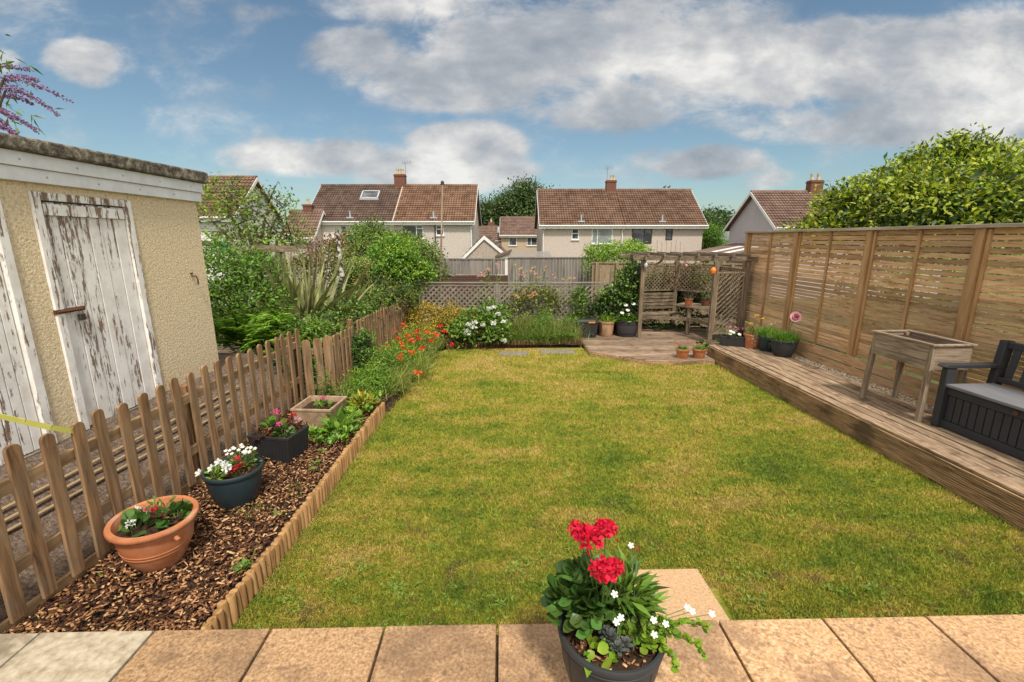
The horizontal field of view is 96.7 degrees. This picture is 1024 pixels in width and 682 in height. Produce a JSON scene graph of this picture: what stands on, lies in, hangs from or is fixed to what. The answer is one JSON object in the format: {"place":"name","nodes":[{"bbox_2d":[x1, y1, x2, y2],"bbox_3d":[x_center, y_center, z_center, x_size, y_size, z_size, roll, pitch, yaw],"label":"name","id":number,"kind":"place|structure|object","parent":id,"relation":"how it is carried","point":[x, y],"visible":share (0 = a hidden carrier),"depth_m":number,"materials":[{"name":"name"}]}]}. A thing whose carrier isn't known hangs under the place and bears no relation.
{"place":"outdoors","nodes":[
{"label":"outdoors","id":0,"kind":"place"},
{"bbox_2d":[0,353,315,622],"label":"gravel path","id":1,"kind":"structure","parent":0,"point":[58,557],"depth_m":3.71,"materials":[{"name":"gravel"}]},
{"bbox_2d":[0,132,218,468],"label":"outbuilding","id":2,"kind":"structure","parent":1,"relation":"on","point":[105,304],"depth_m":4.00,"materials":[{"name":"paint"}]},
{"bbox_2d":[0,267,41,464],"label":"door","id":3,"kind":"structure","parent":2,"relation":"in","point":[16,400],"depth_m":3.38,"materials":[{"name":"paint"}]},
{"bbox_2d":[41,202,155,424],"bbox_3d":[-3.703,-0.246,4.113,0.085,1.895,0.872,0,13,0],"label":"door","id":4,"kind":"structure","parent":2,"relation":"in","point":[89,244],"depth_m":4.10,"materials":[{"name":"paint"}]},
{"bbox_2d":[7,413,220,531],"bbox_3d":[-3.290,1.071,3.828,0.020,0.047,2.601,0,13,2],"label":"bamboo cane","id":5,"kind":"object","parent":1,"relation":"on","point":[70,496],"visible":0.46,"depth_m":3.48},
{"bbox_2d":[2,385,238,510],"bbox_3d":[-3.425,1.012,3.610,0.020,0.037,4.200,0,13,1],"label":"bamboo cane","id":6,"kind":"object","parent":1,"relation":"on","point":[67,475],"visible":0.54,"depth_m":3.71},
{"bbox_2d":[211,299,324,365],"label":"fern","id":7,"kind":"object","parent":1,"relation":"on","point":[251,329],"visible":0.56,"depth_m":6.83,"materials":[{"name":"green plant"}]},
{"bbox_2d":[3,361,395,633],"bbox_3d":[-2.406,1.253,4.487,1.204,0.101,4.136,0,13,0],"label":"bark mulch","id":8,"kind":"object","parent":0,"point":[39,627],"visible":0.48,"depth_m":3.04,"materials":[{"name":"brown wood"}]},
{"bbox_2d":[0,328,304,633],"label":"picket fence","id":9,"kind":"object","parent":8,"relation":"on","point":[183,404],"visible":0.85,"depth_m":3.31,"materials":[{"name":"brown wood"}]},
{"bbox_2d":[0,413,72,433],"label":"strap","id":10,"kind":"object","parent":9,"relation":"attached to","point":[35,424],"visible":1,"depth_m":2.77,"materials":[{"name":"yellow fabric"}]},
{"bbox_2d":[4,398,230,521],"bbox_3d":[-3.357,1.042,3.719,0.020,0.042,3.401,0,13,1],"label":"fence rail","id":11,"kind":"object","parent":9,"relation":"attached to","point":[68,486],"visible":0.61,"depth_m":3.53,"materials":[{"name":"brown wood"}]},
{"bbox_2d":[103,495,203,574],"bbox_3d":[-2.484,1.360,3.195,0.544,0.444,0.532,2,14,0],"label":"potted plant","id":12,"kind":"object","parent":8,"relation":"on","point":[154,534],"visible":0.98,"depth_m":3.11,"materials":[{"name":"orange plant"}]},
{"bbox_2d":[32,448,325,619],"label":"border weeds","id":13,"kind":"object","parent":8,"relation":"on","point":[237,566],"visible":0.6,"depth_m":3.18,"materials":[{"name":"green plant"}]},
{"bbox_2d":[195,443,263,510],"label":"potted plant","id":14,"kind":"object","parent":8,"relation":"on","point":[233,482],"visible":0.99,"depth_m":3.83,"materials":[{"name":"blue plant"}]},
{"bbox_2d":[247,408,308,463],"bbox_3d":[-2.440,0.971,4.772,0.516,0.511,0.453,0,13,0],"label":"square planter","id":15,"kind":"object","parent":8,"relation":"on","point":[283,440],"visible":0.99,"depth_m":4.67,"materials":[{"name":"black plastic"}]},
{"bbox_2d":[290,395,346,426],"bbox_3d":[-2.420,0.841,5.745,0.500,0.338,0.500,1,13,3],"label":"square planter","id":16,"kind":"object","parent":8,"relation":"on","point":[310,410],"visible":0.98,"depth_m":5.67,"materials":[{"name":"stone"}]},
{"bbox_2d":[301,336,336,396],"bbox_3d":[-2.695,0.401,6.372,0.409,0.940,0.078,-9,16,-36],"label":"picket fence","id":17,"kind":"object","parent":8,"relation":"on","point":[317,350],"visible":0.62,"depth_m":6.32,"materials":[{"name":"brown wood"}]},
{"bbox_2d":[310,358,338,395],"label":"tall weed","id":18,"kind":"object","parent":8,"relation":"on","point":[326,392],"visible":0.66,"depth_m":6.02,"materials":[{"name":"green plant"}]},
{"bbox_2d":[313,404,366,443],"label":"rosette plant","id":19,"kind":"object","parent":8,"relation":"on","point":[340,417],"visible":0.7,"depth_m":5.34,"materials":[{"name":"green plant"}]},
{"bbox_2d":[308,379,390,444],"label":"border weeds","id":20,"kind":"object","parent":8,"relation":"on","point":[335,433],"visible":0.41,"depth_m":5.20,"materials":[{"name":"green plant"}]},
{"bbox_2d":[348,325,376,372],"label":"box shrub","id":21,"kind":"object","parent":8,"relation":"on","point":[359,347],"visible":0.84,"depth_m":7.20,"materials":[{"name":"green plant"}]},
{"bbox_2d":[346,389,379,410],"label":"lime plant","id":22,"kind":"object","parent":8,"relation":"on","point":[361,396],"visible":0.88,"depth_m":6.03,"materials":[{"name":"plant"}]},
{"bbox_2d":[335,359,395,397],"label":"perennial","id":23,"kind":"object","parent":8,"relation":"on","point":[371,376],"visible":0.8,"depth_m":6.58,"materials":[{"name":"green plant"}]},
{"bbox_2d":[314,351,417,405],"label":"border grass","id":24,"kind":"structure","parent":8,"relation":"on","point":[340,389],"depth_m":6.58,"materials":[{"name":"plant"}]},
{"bbox_2d":[329,298,411,391],"bbox_3d":[-2.527,-0.115,8.687,0.143,1.070,4.603,0,13,2],"label":"picket fence","id":25,"kind":"object","parent":8,"relation":"on","point":[385,325],"visible":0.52,"depth_m":7.99,"materials":[{"name":"brown wood"}]},
{"bbox_2d":[353,341,404,380],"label":"perennial","id":26,"kind":"object","parent":8,"relation":"on","point":[385,355],"visible":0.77,"depth_m":7.27,"materials":[{"name":"green plant"}]},
{"bbox_2d":[378,340,423,368],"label":"perennial","id":27,"kind":"object","parent":8,"relation":"on","point":[404,351],"visible":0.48,"depth_m":7.94,"materials":[{"name":"green plant"}]},
{"bbox_2d":[384,325,433,352],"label":"perennial","id":28,"kind":"object","parent":8,"relation":"on","point":[415,335],"visible":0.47,"depth_m":8.71,"materials":[{"name":"green plant"}]},
{"bbox_2d":[349,312,476,400],"bbox_3d":[-2.017,0.180,8.478,2.146,0.919,4.140,1,13,6],"label":"poppy clump","id":29,"kind":"object","parent":8,"relation":"on","point":[428,356],"visible":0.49,"depth_m":7.95,"materials":[{"name":"green plant"}]},
{"bbox_2d":[217,337,377,388],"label":"gravel path","id":30,"kind":"structure","parent":0,"point":[224,351],"depth_m":9.12,"materials":[{"name":"grey gravel"}]},
{"bbox_2d":[202,232,296,352],"bbox_3d":[-4.487,-0.522,7.511,1.832,2.489,2.247,0,13,0],"label":"shrub","id":31,"kind":"object","parent":30,"relation":"on","point":[240,274],"visible":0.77,"depth_m":7.21,"materials":[{"name":"green plant"}]},
{"bbox_2d":[202,241,297,290],"bbox_3d":[-5.762,-0.922,9.581,2.491,2.354,0.387,-1,13,-4],"label":"timber frame","id":32,"kind":"object","parent":30,"relation":"on","point":[280,248],"visible":0.25,"depth_m":9.46,"materials":[{"name":"brown wood"}]},
{"bbox_2d":[332,254,379,328],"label":"flowering shrub","id":33,"kind":"object","parent":30,"relation":"on","point":[359,264],"visible":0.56,"depth_m":9.78,"materials":[{"name":"green plant"}]},
{"bbox_2d":[312,160,481,284],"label":"house","id":34,"kind":"structure","parent":0,"point":[400,201],"depth_m":37.65,"materials":[{"name":"brown tile"}]},
{"bbox_2d":[462,234,506,274],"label":"garage","id":35,"kind":"structure","parent":0,"point":[483,246],"depth_m":28.44,"materials":[{"name":"beige paint"}]},
{"bbox_2d":[433,333,581,345],"bbox_3d":[-0.520,-0.115,10.967,4.160,0.029,2.029,0,13,0],"label":"soil bed","id":36,"kind":"object","parent":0,"point":[456,339],"visible":0.16,"depth_m":10.42,"materials":[{"name":"brown soil"}]},
{"bbox_2d":[404,297,480,338],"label":"golden shrub","id":37,"kind":"object","parent":36,"relation":"on","point":[414,317],"visible":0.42,"depth_m":10.45,"materials":[{"name":"yellow plant"}]},
{"bbox_2d":[442,296,516,348],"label":"peony bush","id":38,"kind":"object","parent":36,"relation":"on","point":[462,325],"visible":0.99,"depth_m":9.93,"materials":[{"name":"green plant"}]},
{"bbox_2d":[502,282,572,321],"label":"trellis rose","id":39,"kind":"object","parent":36,"relation":"on","point":[530,296],"visible":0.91,"depth_m":10.87,"materials":[{"name":"green plant"}]},
{"bbox_2d":[525,304,556,338],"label":"perennial","id":40,"kind":"object","parent":36,"relation":"on","point":[546,319],"visible":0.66,"depth_m":10.54,"materials":[{"name":"green plant"}]},
{"bbox_2d":[500,309,592,344],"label":"border grass","id":41,"kind":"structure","parent":36,"relation":"on","point":[568,327],"depth_m":10.38,"materials":[{"name":"green plant"}]},
{"bbox_2d":[564,284,590,324],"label":"ivy","id":42,"kind":"object","parent":36,"relation":"on","point":[578,313],"visible":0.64,"depth_m":10.93,"materials":[{"name":"green plant"}]},
{"bbox_2d":[0,0,1023,239],"label":"sky","id":43,"kind":"structure","parent":0,"point":[721,101],"materials":[{"name":"blue"}]},
{"bbox_2d":[218,240,1023,409],"bbox_3d":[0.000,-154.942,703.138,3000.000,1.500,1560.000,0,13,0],"label":"ground","id":44,"kind":"structure","parent":0,"point":[877,363],"depth_m":20.40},
{"bbox_2d":[0,34,73,135],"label":"buddleia","id":45,"kind":"object","parent":44,"relation":"on","point":[9,96],"visible":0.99,"depth_m":4.12,"materials":[{"name":"purple plant"}]},
{"bbox_2d":[197,176,294,306],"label":"house","id":46,"kind":"structure","parent":44,"relation":"on","point":[248,182],"depth_m":26.66,"materials":[{"name":"orange tile"}]},
{"bbox_2d":[196,171,319,306],"bbox_3d":[-7.839,-2.401,13.354,4.150,4.798,2.631,-2,13,-8],"label":"tree","id":47,"kind":"object","parent":44,"relation":"on","point":[246,226],"visible":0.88,"depth_m":13.18,"materials":[{"name":"green plant"}]},
{"bbox_2d":[200,402,385,629],"bbox_3d":[-1.768,1.370,4.423,0.094,0.249,3.808,0,13,0],"label":"log roll edging","id":48,"kind":"object","parent":44,"relation":"on","point":[227,612],"visible":0.86,"depth_m":3.51,"materials":[{"name":"brown wood"}]},
{"bbox_2d":[209,228,392,345],"bbox_3d":[-3.897,-0.909,8.127,2.851,2.184,2.870,-12,18,-44],"label":"phormium","id":49,"kind":"object","parent":44,"relation":"on","point":[308,295],"visible":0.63,"depth_m":8.09,"materials":[{"name":"green plant"}]},
{"bbox_2d":[280,198,326,287],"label":"house","id":50,"kind":"structure","parent":44,"relation":"on","point":[315,216],"depth_m":35.81,"materials":[{"name":"paint"}]},
{"bbox_2d":[230,284,397,380],"bbox_3d":[-3.803,-0.194,8.175,3.089,1.562,3.822,0,13,0],"label":"shrub","id":51,"kind":"object","parent":44,"relation":"on","point":[335,324],"visible":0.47,"depth_m":7.38,"materials":[{"name":"green plant"}]},
{"bbox_2d":[274,233,368,324],"bbox_3d":[-4.620,-1.271,10.779,2.287,2.514,1.737,0,13,0],"label":"shrub","id":52,"kind":"object","parent":44,"relation":"on","point":[298,264],"visible":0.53,"depth_m":10.52,"materials":[{"name":"green plant"}]},
{"bbox_2d":[329,267,425,334],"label":"shrub","id":53,"kind":"object","parent":44,"relation":"on","point":[402,293],"visible":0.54,"depth_m":9.91,"materials":[{"name":"green plant"}]},
{"bbox_2d":[318,213,453,293],"bbox_3d":[-3.408,-1.850,12.630,3.804,3.430,2.720,0,13,0],"label":"shrub","id":54,"kind":"object","parent":44,"relation":"on","point":[364,234],"visible":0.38,"depth_m":12.27,"materials":[{"name":"green plant"}]},
{"bbox_2d":[343,232,437,327],"bbox_3d":[-2.992,-1.340,11.213,2.314,2.658,1.899,8,15,32],"label":"shrub","id":55,"kind":"object","parent":44,"relation":"on","point":[405,260],"visible":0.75,"depth_m":10.71,"materials":[{"name":"green plant"}]},
{"bbox_2d":[400,320,440,350],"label":"perennial","id":56,"kind":"object","parent":44,"relation":"on","point":[427,328],"visible":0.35,"depth_m":9.50,"materials":[{"name":"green plant"}]},
{"bbox_2d":[369,635,498,681],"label":"patio base","id":57,"kind":"object","parent":44,"relation":"on","point":[497,643],"depth_m":2.32,"materials":[{"name":"concrete"}]},
{"bbox_2d":[0,614,1023,681],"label":"patio","id":58,"kind":"structure","parent":57,"relation":"on","point":[975,648],"depth_m":2.31,"materials":[{"name":"beige stone"}]},
{"bbox_2d":[538,518,715,681],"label":"potted plant","id":59,"kind":"object","parent":58,"relation":"on","point":[612,627],"visible":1,"depth_m":1.92,"materials":[{"name":"green plant"}]},
{"bbox_2d":[413,275,507,309],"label":"brick wall","id":60,"kind":"structure","parent":44,"relation":"on","point":[467,278],"depth_m":15.86,"materials":[{"name":"grey brick"}]},
{"bbox_2d":[429,258,507,274],"bbox_3d":[-1.937,-2.583,15.788,3.568,0.562,0.130,0,13,0],"label":"board fence","id":61,"kind":"object","parent":60,"relation":"on","point":[457,267],"visible":0.58,"depth_m":15.80,"materials":[{"name":"grey wood"}]},
{"bbox_2d":[474,263,505,304],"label":"rose bush","id":62,"kind":"object","parent":44,"relation":"on","point":[487,269],"visible":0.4,"depth_m":11.82,"materials":[{"name":"green plant"}]},
{"bbox_2d":[479,226,501,245],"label":"house","id":63,"kind":"structure","parent":44,"relation":"on","point":[492,232],"depth_m":61.95,"materials":[{"name":"tile"}]},
{"bbox_2d":[479,191,512,225],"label":"tree","id":64,"kind":"object","parent":44,"relation":"on","point":[484,211],"visible":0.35,"depth_m":75.42,"materials":[{"name":"green plant"}]},
{"bbox_2d":[446,339,582,349],"bbox_3d":[0.074,0.099,10.185,3.081,0.227,0.077,-1,13,-6],"label":"log roll edging","id":65,"kind":"object","parent":44,"relation":"on","point":[501,345],"visible":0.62,"depth_m":10.14,"materials":[{"name":"brown wood"}]},
{"bbox_2d":[499,216,536,256],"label":"house","id":66,"kind":"structure","parent":44,"relation":"on","point":[518,233],"depth_m":58.81,"materials":[{"name":"tile"}]},
{"bbox_2d":[482,173,559,224],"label":"tree","id":67,"kind":"object","parent":44,"relation":"on","point":[520,200],"visible":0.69,"depth_m":73.13,"materials":[{"name":"green plant"}]},
{"bbox_2d":[418,282,637,333],"bbox_3d":[0.394,-0.760,11.122,5.288,1.360,0.125,0,13,0],"label":"trellis fence","id":68,"kind":"object","parent":44,"relation":"on","point":[496,290],"visible":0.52,"depth_m":11.02,"materials":[{"name":"brown wood"}]},
{"bbox_2d":[511,251,551,312],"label":"shed roof","id":69,"kind":"structure","parent":44,"relation":"on","point":[535,254],"depth_m":22.03,"materials":[{"name":"stone"}]},
{"bbox_2d":[509,264,555,319],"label":"rose bush","id":70,"kind":"object","parent":44,"relation":"on","point":[523,276],"visible":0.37,"depth_m":11.83,"materials":[{"name":"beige plant"}]},
{"bbox_2d":[425,287,643,319],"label":"hedge","id":71,"kind":"object","parent":44,"relation":"on","point":[431,298],"visible":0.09,"depth_m":11.45,"materials":[{"name":"green plant"}]},
{"bbox_2d":[508,257,592,319],"bbox_3d":[1.338,-1.442,15.973,2.980,2.962,0.070,0,13,0],"label":"board fence","id":72,"kind":"object","parent":44,"relation":"on","point":[560,270],"visible":0.33,"depth_m":15.74,"materials":[{"name":"grey wood"}]},
{"bbox_2d":[576,236,655,286],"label":"hedge","id":73,"kind":"object","parent":44,"relation":"on","point":[633,246],"visible":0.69,"depth_m":14.53,"materials":[{"name":"green plant"}]},
{"bbox_2d":[622,261,721,326],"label":"climbing rose","id":74,"kind":"object","parent":44,"relation":"on","point":[703,264],"visible":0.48,"depth_m":11.97,"materials":[{"name":"green plant"}]},
{"bbox_2d":[621,261,733,331],"bbox_3d":[4.330,-1.152,12.277,3.266,2.145,1.610,6,14,23],"label":"shrub","id":75,"kind":"object","parent":44,"relation":"on","point":[680,295],"visible":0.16,"depth_m":12.26,"materials":[{"name":"green plant"}]},
{"bbox_2d":[591,262,765,327],"bbox_3d":[4.830,-1.294,13.677,4.854,2.079,0.139,3,13,13],"label":"board fence","id":76,"kind":"object","parent":44,"relation":"on","point":[606,271],"visible":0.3,"depth_m":13.83,"materials":[{"name":"brown wood"}]},
{"bbox_2d":[701,221,728,268],"bbox_3d":[16.361,-7.435,38.613,3.087,5.432,3.568,-12,17,-43],"label":"tree","id":77,"kind":"object","parent":44,"relation":"on","point":[711,238],"visible":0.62,"depth_m":37.67,"materials":[{"name":"green plant"}]},
{"bbox_2d":[700,207,730,262],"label":"tree","id":78,"kind":"object","parent":44,"relation":"on","point":[709,219],"visible":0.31,"depth_m":47.73,"materials":[{"name":"green plant"}]},
{"bbox_2d":[701,203,734,231],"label":"tree","id":79,"kind":"object","parent":44,"relation":"on","point":[726,213],"visible":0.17,"depth_m":66.50,"materials":[{"name":"green plant"}]},
{"bbox_2d":[707,344,1023,530],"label":"raised deck","id":80,"kind":"structure","parent":44,"relation":"on","point":[988,478],"depth_m":5.24,"materials":[{"name":"brown wood"}]},
{"bbox_2d":[718,326,745,346],"bbox_3d":[4.406,-0.108,9.064,0.550,0.392,0.381,0,13,0],"label":"square planter","id":81,"kind":"object","parent":80,"relation":"on","point":[735,338],"visible":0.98,"depth_m":8.98,"materials":[{"name":"black plastic"}]},
{"bbox_2d":[743,314,764,348],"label":"potted plant","id":82,"kind":"object","parent":80,"relation":"on","point":[751,340],"visible":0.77,"depth_m":8.83,"materials":[{"name":"orange plant"}]},
{"bbox_2d":[750,322,779,350],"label":"potted plant","id":83,"kind":"object","parent":80,"relation":"on","point":[764,342],"visible":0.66,"depth_m":8.61,"materials":[{"name":"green plant"}]},
{"bbox_2d":[764,311,807,356],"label":"potted plant","id":84,"kind":"object","parent":80,"relation":"on","point":[785,344],"visible":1,"depth_m":8.12,"materials":[{"name":"green plant"}]},
{"bbox_2d":[859,330,977,421],"bbox_3d":[4.935,0.398,5.600,0.526,0.923,0.860,-1,13,-3],"label":"raised planter","id":85,"kind":"object","parent":80,"relation":"on","point":[928,353],"visible":0.97,"depth_m":5.37,"materials":[{"name":"brown wood"}]},
{"bbox_2d":[930,340,1023,460],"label":"storage bench","id":86,"kind":"object","parent":80,"relation":"on","point":[990,412],"visible":1,"depth_m":4.84,"materials":[{"name":"plastic"}]},
{"bbox_2d":[774,122,1023,334],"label":"tree","id":87,"kind":"object","parent":44,"relation":"on","point":[965,183],"visible":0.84,"depth_m":8.44,"materials":[{"name":"green plant"}]},
{"bbox_2d":[814,234,1023,376],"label":"hedge","id":88,"kind":"object","parent":44,"relation":"on","point":[928,292],"visible":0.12,"depth_m":7.64,"materials":[{"name":"green plant"}]},
{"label":"gravel base","id":89,"kind":"structure","parent":44,"relation":"on","visible":0},
{"bbox_2d":[792,354,933,410],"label":"pebbles","id":90,"kind":"object","parent":89,"relation":"on","point":[871,385],"visible":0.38,"depth_m":6.93,"materials":[{"name":"grey gravel"}]},
{"bbox_2d":[736,223,1023,404],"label":"slatted fence","id":91,"kind":"object","parent":89,"relation":"on","point":[965,310],"visible":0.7,"depth_m":6.58,"materials":[{"name":"brown wood"}]},
{"bbox_2d":[534,165,708,283],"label":"house","id":92,"kind":"structure","parent":0,"point":[569,222],"depth_m":37.30,"materials":[{"name":"orange tile"}]},
{"bbox_2d":[591,229,612,244],"bbox_3d":[7.325,-8.502,36.984,1.795,1.298,0.097,0,13,0],"label":"window","id":93,"kind":"structure","parent":92,"relation":"in","point":[600,234],"depth_m":37.00,"materials":[{"name":"white glass"}]},
{"bbox_2d":[632,229,651,243],"bbox_3d":[10.566,-8.531,37.011,1.622,1.203,0.032,0,13,0],"label":"window","id":94,"kind":"structure","parent":92,"relation":"in","point":[645,235],"depth_m":37.00,"materials":[{"name":"black glass"}]},
{"bbox_2d":[231,346,1023,635],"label":"lawn","id":95,"kind":"structure","parent":0,"point":[718,597],"depth_m":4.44,"materials":[{"name":"green plant"}]},
{"bbox_2d":[275,557,892,613],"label":"weed patches","id":96,"kind":"object","parent":95,"relation":"on","point":[547,584],"visible":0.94,"depth_m":3.16,"materials":[{"name":"green plant"}]},
{"bbox_2d":[255,382,1023,628],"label":"clover and plantain","id":97,"kind":"object","parent":95,"relation":"on","point":[548,556],"visible":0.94,"depth_m":3.43,"materials":[{"name":"green plant"}]},
{"bbox_2d":[632,569,729,623],"bbox_3d":[0.948,1.722,2.858,0.723,0.185,0.610,0,13,0],"label":"patio step","id":98,"kind":"object","parent":95,"relation":"on","point":[690,587],"visible":0.24,"depth_m":2.90,"materials":[{"name":"beige stone"}]},
{"bbox_2d":[578,327,719,365],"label":"corner deck","id":99,"kind":"structure","parent":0,"point":[650,346],"depth_m":9.99,"materials":[{"name":"brown wood"}]},
{"bbox_2d":[575,317,599,336],"bbox_3d":[1.779,-0.329,10.909,0.550,0.428,0.446,0,13,0],"label":"plant pot","id":100,"kind":"object","parent":99,"relation":"on","point":[592,327],"visible":0.77,"depth_m":10.73,"materials":[{"name":"black plastic"}]},
{"bbox_2d":[595,312,618,336],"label":"potted plant","id":101,"kind":"object","parent":99,"relation":"on","point":[606,326],"visible":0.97,"depth_m":10.83,"materials":[{"name":"beige plant"}]},
{"bbox_2d":[583,260,648,323],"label":"ivy","id":102,"kind":"object","parent":99,"relation":"on","point":[611,294],"visible":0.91,"depth_m":10.81,"materials":[{"name":"green plant"}]},
{"bbox_2d":[614,303,638,336],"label":"potted plant","id":103,"kind":"object","parent":99,"relation":"on","point":[626,325],"visible":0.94,"depth_m":10.77,"materials":[{"name":"black plant"}]},
{"bbox_2d":[642,322,705,328],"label":"shade weeds","id":104,"kind":"object","parent":99,"relation":"on","point":[658,325],"visible":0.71,"depth_m":11.77,"materials":[{"name":"green plant"}]},
{"bbox_2d":[620,251,762,343],"bbox_3d":[4.056,-1.130,10.972,2.618,1.964,2.329,0,13,0],"label":"corner arbour","id":105,"kind":"object","parent":99,"relation":"on","point":[716,286],"visible":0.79,"depth_m":10.64,"materials":[{"name":"brown wood"}]},
{"bbox_2d":[692,173,945,297],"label":"house","id":106,"kind":"structure","parent":0,"point":[758,210],"depth_m":31.50,"materials":[{"name":"paint"}]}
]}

